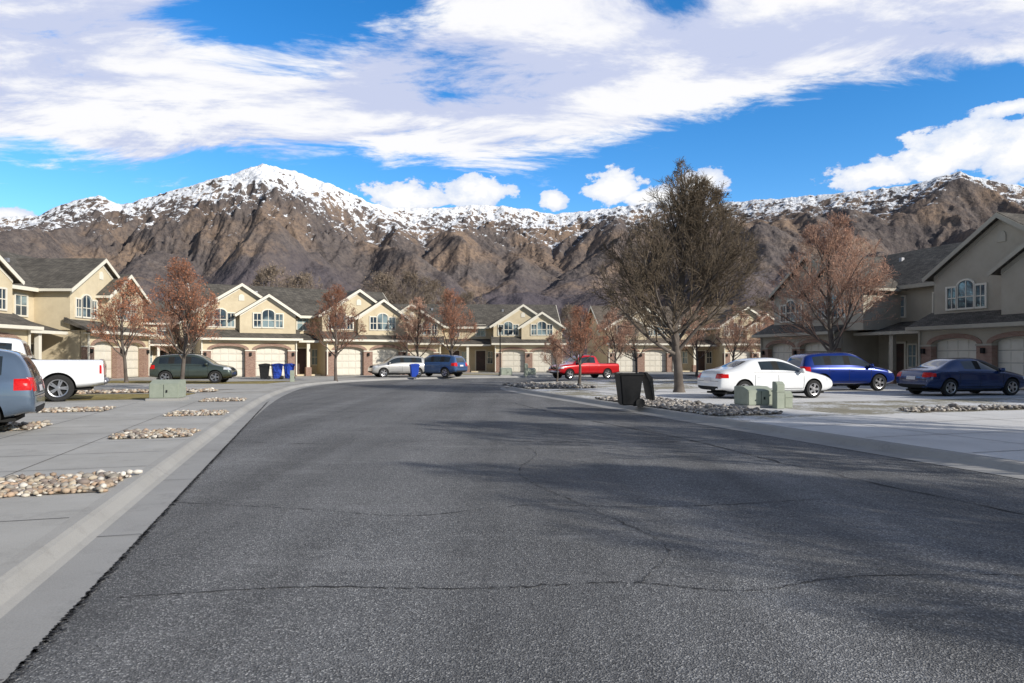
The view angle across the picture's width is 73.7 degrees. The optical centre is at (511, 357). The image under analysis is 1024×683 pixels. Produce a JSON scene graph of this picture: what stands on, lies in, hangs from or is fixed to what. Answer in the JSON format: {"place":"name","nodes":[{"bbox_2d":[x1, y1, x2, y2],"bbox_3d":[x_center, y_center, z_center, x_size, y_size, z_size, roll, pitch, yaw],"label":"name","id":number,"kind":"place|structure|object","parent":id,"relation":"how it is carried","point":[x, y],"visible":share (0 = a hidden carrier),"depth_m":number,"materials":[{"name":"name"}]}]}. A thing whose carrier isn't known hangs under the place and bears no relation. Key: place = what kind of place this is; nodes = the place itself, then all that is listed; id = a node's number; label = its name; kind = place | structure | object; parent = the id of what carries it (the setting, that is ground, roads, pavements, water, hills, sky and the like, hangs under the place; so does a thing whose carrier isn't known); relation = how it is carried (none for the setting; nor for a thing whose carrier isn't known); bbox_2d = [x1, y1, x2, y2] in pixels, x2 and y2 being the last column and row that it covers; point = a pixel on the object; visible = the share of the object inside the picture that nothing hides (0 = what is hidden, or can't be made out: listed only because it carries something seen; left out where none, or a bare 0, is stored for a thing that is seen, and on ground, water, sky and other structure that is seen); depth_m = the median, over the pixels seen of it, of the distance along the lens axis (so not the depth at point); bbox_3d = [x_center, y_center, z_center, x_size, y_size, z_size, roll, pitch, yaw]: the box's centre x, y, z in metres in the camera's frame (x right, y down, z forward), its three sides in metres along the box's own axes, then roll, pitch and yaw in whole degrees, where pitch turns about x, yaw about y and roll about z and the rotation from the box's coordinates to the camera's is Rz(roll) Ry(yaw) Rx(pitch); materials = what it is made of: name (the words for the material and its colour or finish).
{"place":"outdoors","nodes":[
{"label":"outdoors","id":0,"kind":"place"},
{"bbox_2d":[249,261,304,287],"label":"bare tree","id":1,"kind":"object","parent":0,"point":[272,271],"visible":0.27,"depth_m":77.72,"materials":[{"name":"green plant"}]},
{"bbox_2d":[356,270,406,303],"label":"bare tree","id":2,"kind":"object","parent":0,"point":[381,277],"visible":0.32,"depth_m":80.69,"materials":[{"name":"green plant"}]},
{"bbox_2d":[84,361,700,393],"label":"lot ground","id":3,"kind":"structure","parent":0,"point":[223,390],"depth_m":43.63,"materials":[{"name":"grey concrete"}]},
{"bbox_2d":[0,251,158,378],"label":"townhouse","id":4,"kind":"structure","parent":3,"relation":"on","point":[47,305],"depth_m":44.20,"materials":[{"name":"paint"}]},
{"bbox_2d":[0,287,133,356],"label":"window frames","id":5,"kind":"structure","parent":4,"relation":"in","point":[91,301],"depth_m":44.33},
{"bbox_2d":[0,289,135,353],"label":"window glass","id":6,"kind":"structure","parent":4,"relation":"in","point":[18,298],"depth_m":43.05,"materials":[{"name":"grey glass"}]},
{"bbox_2d":[94,341,137,377],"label":"garage doors","id":7,"kind":"structure","parent":4,"relation":"in","point":[102,350],"depth_m":47.23,"materials":[{"name":"beige metal"}]},
{"bbox_2d":[45,393,193,400],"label":"dry lawn","id":8,"kind":"structure","parent":3,"relation":"on","point":[105,396],"depth_m":25.53,"materials":[{"name":"plant"}]},
{"bbox_2d":[0,337,109,401],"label":"pickup truck","id":9,"kind":"object","parent":8,"relation":"on","point":[63,380],"visible":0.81,"depth_m":22.74,"materials":[{"name":"white paint"}]},
{"bbox_2d":[76,387,217,393],"bbox_3d":[-17.419,1.372,28.237,9.721,0.300,1.679,0,0,-17],"label":"rock bed","id":10,"kind":"object","parent":3,"relation":"on","point":[113,390],"visible":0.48,"depth_m":28.27,"materials":[{"name":"beige stone"}]},
{"bbox_2d":[143,300,189,365],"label":"townhouse","id":11,"kind":"structure","parent":3,"relation":"on","point":[154,354],"depth_m":71.47,"materials":[{"name":"paint"}]},
{"bbox_2d":[150,325,171,362],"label":"window glass","id":12,"kind":"structure","parent":11,"relation":"in","point":[165,325],"depth_m":70.89,"materials":[{"name":"grey glass"}]},
{"bbox_2d":[144,325,185,363],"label":"window frames","id":13,"kind":"structure","parent":11,"relation":"in","point":[185,325],"depth_m":71.43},
{"bbox_2d":[153,303,195,354],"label":"bare tree","id":14,"kind":"object","parent":3,"relation":"on","point":[178,340],"visible":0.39,"depth_m":52.43,"materials":[{"name":"brown plant"}]},
{"bbox_2d":[138,256,224,378],"bbox_3d":[-14.689,-1.481,30.349,3.531,6.018,3.730,0,0,-30],"label":"bare tree","id":15,"kind":"object","parent":3,"relation":"on","point":[200,307],"visible":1,"depth_m":30.09,"materials":[{"name":"brown plant"}]},
{"bbox_2d":[109,381,289,383],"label":"dry lawn","id":16,"kind":"structure","parent":3,"relation":"on","point":[231,382],"depth_m":40.02,"materials":[{"name":"plant"}]},
{"bbox_2d":[87,276,155,382],"bbox_3d":[-22.553,-1.633,39.977,3.922,6.328,3.713,0,0,-17],"label":"bare tree","id":17,"kind":"object","parent":16,"relation":"on","point":[133,321],"visible":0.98,"depth_m":39.55,"materials":[{"name":"brown plant"}]},
{"bbox_2d":[183,283,411,376],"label":"townhouse","id":18,"kind":"structure","parent":3,"relation":"on","point":[262,324],"depth_m":54.48,"materials":[{"name":"paint"}]},
{"bbox_2d":[192,309,394,363],"bbox_3d":[-18.163,-1.533,57.814,15.612,4.206,9.130,0,0,-30],"label":"window glass","id":19,"kind":"structure","parent":18,"relation":"in","point":[300,321],"depth_m":52.79,"materials":[{"name":"grey glass"}]},
{"bbox_2d":[192,308,395,364],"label":"window frames","id":20,"kind":"structure","parent":18,"relation":"in","point":[257,313],"depth_m":52.74,"materials":[{"name":"white plastic"}]},
{"bbox_2d":[297,349,305,373],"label":"entry doors","id":21,"kind":"structure","parent":18,"relation":"in","point":[301,353],"depth_m":56.05,"materials":[{"name":"brown wood"}]},
{"bbox_2d":[211,346,397,376],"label":"garage doors","id":22,"kind":"structure","parent":18,"relation":"in","point":[349,361],"depth_m":52.68,"materials":[{"name":"beige metal"}]},
{"bbox_2d":[282,271,322,288],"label":"bare tree","id":23,"kind":"object","parent":3,"relation":"on","point":[302,279],"visible":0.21,"depth_m":78.86,"materials":[{"name":"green plant"}]},
{"bbox_2d":[304,283,366,381],"bbox_3d":[-11.151,-1.573,42.994,3.640,6.204,3.845,0,0,41],"label":"bare tree","id":24,"kind":"object","parent":3,"relation":"on","point":[332,314],"visible":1,"depth_m":42.97,"materials":[{"name":"brown plant"}]},
{"bbox_2d":[392,296,441,356],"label":"bare tree","id":25,"kind":"object","parent":3,"relation":"on","point":[410,329],"visible":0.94,"depth_m":56.28,"materials":[{"name":"brown plant"}]},
{"bbox_2d":[421,276,458,303],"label":"bare tree","id":26,"kind":"object","parent":3,"relation":"on","point":[435,286],"visible":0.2,"depth_m":84.05,"materials":[{"name":"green plant"}]},
{"bbox_2d":[422,288,477,375],"bbox_3d":[-4.847,-2.029,54.526,4.186,7.135,4.422,0,0,21],"label":"bare tree","id":27,"kind":"object","parent":3,"relation":"on","point":[452,318],"visible":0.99,"depth_m":54.05,"materials":[{"name":"brown plant"}]},
{"bbox_2d":[452,374,489,374],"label":"dry lawn","id":28,"kind":"structure","parent":3,"relation":"on","point":[474,374],"depth_m":58.85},
{"bbox_2d":[458,288,487,303],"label":"bare tree","id":29,"kind":"object","parent":3,"relation":"on","point":[466,297],"visible":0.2,"depth_m":85.65,"materials":[{"name":"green plant"}]},
{"bbox_2d":[392,303,566,372],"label":"townhouse","id":30,"kind":"structure","parent":3,"relation":"on","point":[526,330],"depth_m":67.73,"materials":[{"name":"paint"}]},
{"bbox_2d":[453,351,484,370],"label":"entry doors","id":31,"kind":"structure","parent":30,"relation":"in","point":[480,355],"depth_m":69.59,"materials":[{"name":"brown wood"}]},
{"bbox_2d":[410,349,554,371],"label":"garage doors","id":32,"kind":"structure","parent":30,"relation":"in","point":[514,359],"depth_m":67.32,"materials":[{"name":"beige metal"}]},
{"bbox_2d":[416,321,552,370],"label":"window frames","id":33,"kind":"structure","parent":30,"relation":"in","point":[508,329],"depth_m":67.76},
{"bbox_2d":[420,322,551,362],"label":"window glass","id":34,"kind":"structure","parent":30,"relation":"in","point":[541,325],"depth_m":67.76,"materials":[{"name":"grey glass"}]},
{"bbox_2d":[498,326,501,374],"bbox_3d":[-1.000,-0.605,57.500,0.340,4.150,0.260,0,0,0],"label":"street lamp","id":35,"kind":"object","parent":3,"relation":"on","point":[500,328],"visible":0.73,"depth_m":57.45,"materials":[{"name":"black metal"}]},
{"bbox_2d":[560,303,585,356],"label":"bare tree","id":36,"kind":"object","parent":3,"relation":"on","point":[565,313],"visible":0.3,"depth_m":92.23,"materials":[{"name":"brown plant"}]},
{"bbox_2d":[564,318,586,354],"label":"bare tree","id":37,"kind":"object","parent":3,"relation":"on","point":[574,340],"visible":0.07,"depth_m":106.02,"materials":[{"name":"brown plant"}]},
{"bbox_2d":[585,306,773,371],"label":"townhouse","id":38,"kind":"structure","parent":3,"relation":"on","point":[657,359],"depth_m":69.92,"materials":[{"name":"paint"}]},
{"bbox_2d":[589,322,760,369],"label":"window frames","id":39,"kind":"structure","parent":38,"relation":"in","point":[682,357],"depth_m":71.80,"materials":[{"name":"white plastic"}]},
{"bbox_2d":[591,324,766,362],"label":"window glass","id":40,"kind":"structure","parent":38,"relation":"in","point":[684,353],"depth_m":71.84,"materials":[{"name":"grey glass"}]},
{"bbox_2d":[616,349,759,371],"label":"garage doors","id":41,"kind":"structure","parent":38,"relation":"in","point":[655,360],"depth_m":68.80,"materials":[{"name":"beige metal"}]},
{"bbox_2d":[680,351,704,369],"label":"entry doors","id":42,"kind":"structure","parent":38,"relation":"in","point":[701,362],"depth_m":71.98,"materials":[{"name":"brown wood"}]},
{"bbox_2d":[742,297,773,315],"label":"bare tree","id":43,"kind":"object","parent":3,"relation":"on","point":[750,303],"visible":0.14,"depth_m":94.35,"materials":[{"name":"brown plant"}]},
{"bbox_2d":[751,315,773,350],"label":"bare tree","id":44,"kind":"object","parent":3,"relation":"on","point":[765,317],"visible":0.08,"depth_m":64.00,"materials":[{"name":"brown plant"}]},
{"bbox_2d":[377,268,442,303],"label":"bare tree","id":45,"kind":"object","parent":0,"point":[407,277],"visible":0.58,"depth_m":79.72,"materials":[{"name":"brown plant"}]},
{"bbox_2d":[0,163,1023,357],"bbox_3d":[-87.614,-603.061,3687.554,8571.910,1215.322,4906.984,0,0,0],"label":"mountain range","id":46,"kind":"structure","parent":0,"point":[239,227],"depth_m":3711.01,"materials":[{"name":"brown stone"}]},
{"bbox_2d":[0,372,1023,679],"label":"pavement","id":47,"kind":"structure","parent":0,"point":[70,442],"depth_m":13.90,"materials":[{"name":"concrete"}]},
{"bbox_2d":[0,344,44,424],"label":"parked car","id":48,"kind":"object","parent":47,"relation":"on","point":[22,390],"visible":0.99,"depth_m":13.03,"materials":[{"name":"paint"}]},
{"bbox_2d":[0,420,52,430],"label":"river rock bed","id":49,"kind":"object","parent":47,"relation":"on","point":[13,426],"visible":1,"depth_m":13.99,"materials":[{"name":"beige stone"}]},
{"bbox_2d":[0,469,142,497],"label":"river rock bed","id":50,"kind":"object","parent":47,"relation":"on","point":[41,484],"visible":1,"depth_m":7.67,"materials":[{"name":"beige stone"}]},
{"bbox_2d":[37,405,115,412],"bbox_3d":[-12.485,1.407,18.760,2.601,0.165,1.446,0,0,-17],"label":"river rock bed","id":51,"kind":"object","parent":47,"relation":"on","point":[71,409],"visible":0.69,"depth_m":18.56,"materials":[{"name":"beige stone"}]},
{"bbox_2d":[108,427,200,438],"bbox_3d":[-6.758,1.425,12.928,1.482,0.136,1.385,0,0,-14],"label":"river rock bed","id":52,"kind":"object","parent":47,"relation":"on","point":[136,433],"visible":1,"depth_m":12.65,"materials":[{"name":"beige stone"}]},
{"bbox_2d":[145,379,188,400],"bbox_3d":[-11.900,1.130,23.600,1.110,0.720,0.960,0,0,-9],"label":"utility box","id":53,"kind":"object","parent":47,"relation":"on","point":[167,389],"visible":0.98,"depth_m":23.23,"materials":[{"name":"metal"}]},
{"bbox_2d":[149,353,237,382],"bbox_3d":[-18.396,0.612,39.600,4.442,1.705,2.136,0,0,-8],"label":"parked car","id":54,"kind":"object","parent":47,"relation":"on","point":[197,366],"visible":0.91,"depth_m":38.81,"materials":[{"name":"green paint"}]},
{"bbox_2d":[162,409,228,416],"bbox_3d":[-8.131,1.419,17.734,1.487,0.130,1.393,0,0,-15],"label":"river rock bed","id":55,"kind":"object","parent":47,"relation":"on","point":[201,412],"visible":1,"depth_m":17.38,"materials":[{"name":"beige stone"}]},
{"bbox_2d":[198,397,246,401],"bbox_3d":[-9.829,1.425,23.281,1.471,0.126,1.445,0,0,-18],"label":"river rock bed","id":56,"kind":"object","parent":47,"relation":"on","point":[223,399],"visible":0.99,"depth_m":22.88,"materials":[{"name":"beige stone"}]},
{"bbox_2d":[258,363,270,379],"bbox_3d":[-16.379,0.926,45.209,0.794,1.078,0.720,0,0,-23],"label":"trash bin","id":57,"kind":"object","parent":47,"relation":"on","point":[264,368],"visible":1,"depth_m":44.94,"materials":[{"name":"black plastic"}]},
{"bbox_2d":[271,363,283,378],"bbox_3d":[-15.680,0.926,45.611,0.794,1.078,0.720,0,0,-29],"label":"recycling bin","id":58,"kind":"object","parent":47,"relation":"on","point":[276,368],"visible":0.96,"depth_m":45.36,"materials":[{"name":"blue plastic"}]},
{"bbox_2d":[284,363,295,378],"bbox_3d":[-14.979,0.926,45.909,0.794,1.078,0.720,0,0,-23],"label":"recycling bin","id":59,"kind":"object","parent":47,"relation":"on","point":[288,367],"visible":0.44,"depth_m":45.61,"materials":[{"name":"blue plastic"}]},
{"bbox_2d":[290,370,294,381],"bbox_3d":[-13.200,1.120,41.000,0.300,0.700,0.280,0,0,-17],"label":"cable pedestal","id":60,"kind":"object","parent":47,"relation":"on","point":[292,375],"visible":0.98,"depth_m":40.89,"materials":[{"name":"metal"}]},
{"bbox_2d":[368,355,423,376],"bbox_3d":[-8.603,0.638,51.498,4.306,1.653,2.071,0,0,-25],"label":"parked car","id":61,"kind":"object","parent":47,"relation":"on","point":[398,364],"visible":0.8,"depth_m":50.75,"materials":[{"name":"silver paint"}]},
{"bbox_2d":[424,354,467,376],"bbox_3d":[-5.703,0.595,52.002,4.533,1.740,2.180,0,0,30],"label":"parked car","id":62,"kind":"object","parent":47,"relation":"on","point":[444,365],"visible":0.72,"depth_m":50.89,"materials":[{"name":"blue paint"}]},
{"bbox_2d":[498,368,512,375],"bbox_3d":[-0.500,1.155,54.800,1.060,0.670,0.960,0,0,-11],"label":"utility box","id":63,"kind":"object","parent":47,"relation":"on","point":[505,371],"visible":0.98,"depth_m":54.42,"materials":[{"name":"metal"}]},
{"bbox_2d":[523,368,536,374],"bbox_3d":[1.500,1.180,56.500,0.960,0.620,0.960,0,0,-11],"label":"utility box","id":64,"kind":"object","parent":47,"relation":"on","point":[531,371],"visible":0.66,"depth_m":56.13,"materials":[{"name":"metal"}]},
{"bbox_2d":[697,357,832,397],"bbox_3d":[9.336,0.732,25.197,4.744,1.466,2.120,0,0,-14],"label":"parked car","id":65,"kind":"object","parent":47,"relation":"on","point":[723,380],"visible":0.85,"depth_m":24.45,"materials":[{"name":"white paint"}]},
{"bbox_2d":[787,351,893,390],"bbox_3d":[14.604,0.595,30.601,4.533,1.740,2.180,0,0,-10],"label":"parked car","id":66,"kind":"object","parent":47,"relation":"on","point":[842,368],"visible":0.64,"depth_m":29.80,"materials":[{"name":"blue paint"}]},
{"bbox_2d":[896,357,1023,395],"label":"parked car","id":67,"kind":"object","parent":47,"relation":"on","point":[948,376],"visible":1,"depth_m":26.12,"materials":[{"name":"blue paint"}]},
{"bbox_2d":[0,0,1023,216],"label":"sky","id":68,"kind":"structure","parent":0,"point":[543,106],"materials":[{"name":"blue"}]},
{"bbox_2d":[5,376,1023,682],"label":"road","id":69,"kind":"structure","parent":0,"point":[325,450],"depth_m":5.41,"materials":[{"name":"grey asphalt"}]},
{"bbox_2d":[2,400,269,682],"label":"gutter debris","id":70,"kind":"object","parent":69,"relation":"on","point":[35,649],"visible":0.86,"depth_m":4.68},
{"bbox_2d":[0,374,698,682],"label":"kerb and gutter","id":71,"kind":"structure","parent":69,"relation":"on","point":[49,579],"depth_m":5.81,"materials":[{"name":"concrete"}]},
{"bbox_2d":[409,364,419,377],"bbox_3d":[-7.029,0.953,49.306,0.754,1.024,0.684,0,0,-17],"label":"recycling bin","id":72,"kind":"object","parent":69,"relation":"on","point":[414,370],"visible":1,"depth_m":49.05,"materials":[{"name":"blue plastic"}]},
{"bbox_2d":[120,396,1023,596],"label":"road cracks","id":73,"kind":"object","parent":69,"relation":"on","point":[602,513],"visible":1,"depth_m":5.17,"materials":[{"name":"black asphalt"}]},
{"bbox_2d":[546,355,619,378],"bbox_3d":[4.946,0.637,47.224,5.091,1.656,1.944,0,0,-28],"label":"pickup truck","id":74,"kind":"object","parent":69,"relation":"on","point":[592,366],"visible":0.93,"depth_m":46.58,"materials":[{"name":"red paint"}]},
{"bbox_2d":[608,306,659,372],"bbox_3d":[9.106,-1.362,51.979,3.962,5.761,4.278,0,0,26],"label":"bare tree","id":75,"kind":"object","parent":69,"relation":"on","point":[635,339],"visible":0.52,"depth_m":51.57,"materials":[{"name":"brown plant"}]},
{"bbox_2d":[712,304,759,360],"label":"bare tree","id":76,"kind":"object","parent":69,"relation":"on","point":[734,337],"visible":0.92,"depth_m":56.69,"materials":[{"name":"brown plant"}]},
{"bbox_2d":[742,311,773,357],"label":"bare tree","id":77,"kind":"object","parent":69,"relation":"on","point":[761,326],"visible":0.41,"depth_m":60.45,"materials":[{"name":"brown plant"}]},
{"bbox_2d":[500,378,1023,478],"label":"kerb and gutter","id":78,"kind":"structure","parent":69,"relation":"on","point":[995,466],"depth_m":12.70,"materials":[{"name":"concrete"}]},
{"bbox_2d":[592,306,637,377],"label":"bare tree","id":79,"kind":"object","parent":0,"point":[623,334],"visible":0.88,"depth_m":50.08,"materials":[{"name":"brown plant"}]},
{"bbox_2d":[518,378,1023,461],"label":"lot ground","id":80,"kind":"structure","parent":0,"point":[840,408],"depth_m":21.82,"materials":[{"name":"grey concrete"}]},
{"bbox_2d":[524,363,527,375],"bbox_3d":[1.100,0.970,53.900,0.300,1.000,0.280,0,0,-17],"label":"cable pedestal","id":81,"kind":"object","parent":80,"relation":"on","point":[525,369],"visible":1,"depth_m":53.81,"materials":[{"name":"metal"}]},
{"bbox_2d":[502,381,596,388],"bbox_3d":[1.746,1.389,34.483,3.532,0.250,5.090,0,0,-17],"label":"rock bed","id":82,"kind":"object","parent":80,"relation":"on","point":[539,385],"visible":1,"depth_m":33.40,"materials":[{"name":"grey stone"}]},
{"bbox_2d":[539,330,571,381],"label":"bare tree","id":83,"kind":"object","parent":80,"relation":"on","point":[555,357],"visible":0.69,"depth_m":40.87,"materials":[{"name":"brown plant"}]},
{"bbox_2d":[549,305,608,383],"bbox_3d":[3.642,-0.660,36.502,2.985,4.343,3.153,0,0,44],"label":"bare tree","id":84,"kind":"object","parent":80,"relation":"on","point":[580,335],"visible":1,"depth_m":36.19,"materials":[{"name":"brown plant"}]},
{"bbox_2d":[614,372,654,407],"bbox_3d":[3.606,0.947,20.216,1.070,1.036,0.756,0,0,-6],"label":"trash bin","id":85,"kind":"object","parent":80,"relation":"on","point":[628,386],"visible":1,"depth_m":19.92,"materials":[{"name":"black plastic"}]},
{"bbox_2d":[586,158,775,392],"bbox_3d":[6.832,-3.464,28.982,8.002,9.996,7.357,0,0,-23],"label":"bare tree","id":86,"kind":"object","parent":80,"relation":"on","point":[691,205],"visible":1,"depth_m":27.65,"materials":[{"name":"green plant"}]},
{"bbox_2d":[595,395,782,415],"bbox_3d":[4.952,1.392,20.895,2.187,0.219,7.555,0,0,-17],"label":"rock bed","id":87,"kind":"object","parent":80,"relation":"on","point":[697,407],"visible":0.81,"depth_m":18.89,"materials":[{"name":"grey stone"}]},
{"bbox_2d":[680,300,723,376],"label":"bare tree","id":88,"kind":"object","parent":80,"relation":"on","point":[693,340],"visible":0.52,"depth_m":53.48,"materials":[{"name":"brown plant"}]},
{"bbox_2d":[730,386,771,407],"bbox_3d":[7.150,1.170,20.200,1.010,0.640,0.910,0,0,-14],"label":"utility box","id":89,"kind":"object","parent":80,"relation":"on","point":[754,396],"visible":0.88,"depth_m":19.88,"materials":[{"name":"metal"}]},
{"bbox_2d":[771,381,785,408],"bbox_3d":[7.650,1.080,19.600,0.300,0.780,0.280,0,0,-11],"label":"cable pedestal","id":90,"kind":"object","parent":80,"relation":"on","point":[778,391],"visible":0.99,"depth_m":19.50,"materials":[{"name":"metal"}]},
{"bbox_2d":[785,391,793,407],"bbox_3d":[8.000,1.220,19.900,0.300,0.500,0.280,0,0,-11],"label":"cable pedestal","id":91,"kind":"object","parent":80,"relation":"on","point":[789,397],"visible":0.56,"depth_m":19.79,"materials":[{"name":"green metal"}]},
{"bbox_2d":[757,210,904,350],"bbox_3d":[16.702,-2.995,35.322,5.771,9.040,6.603,0,0,-25],"label":"bare tree","id":92,"kind":"object","parent":80,"relation":"on","point":[851,266],"visible":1,"depth_m":35.05,"materials":[{"name":"brown plant"}]},
{"bbox_2d":[751,212,1023,389],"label":"townhouse","id":93,"kind":"structure","parent":80,"relation":"on","point":[965,299],"depth_m":35.07,"materials":[{"name":"grey paint"}]},
{"bbox_2d":[781,280,983,366],"bbox_3d":[25.349,-1.653,39.291,9.495,4.374,20.494,0,0,-17],"label":"window glass","id":94,"kind":"structure","parent":93,"relation":"in","point":[969,285],"depth_m":34.56,"materials":[{"name":"grey glass"}]},
{"bbox_2d":[780,278,986,369],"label":"window frames","id":95,"kind":"structure","parent":93,"relation":"in","point":[906,346],"depth_m":38.16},
{"bbox_2d":[773,336,1023,389],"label":"garage doors","id":96,"kind":"structure","parent":93,"relation":"in","point":[1011,357],"depth_m":33.20,"materials":[{"name":"beige metal"}]},
{"bbox_2d":[896,344,903,371],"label":"entry doors","id":97,"kind":"structure","parent":93,"relation":"in","point":[899,347],"depth_m":40.35,"materials":[{"name":"brown wood"}]},
{"bbox_2d":[898,403,1023,411],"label":"rock bed","id":98,"kind":"object","parent":80,"relation":"on","point":[951,407],"visible":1,"depth_m":18.95,"materials":[{"name":"grey stone"}]}
]}

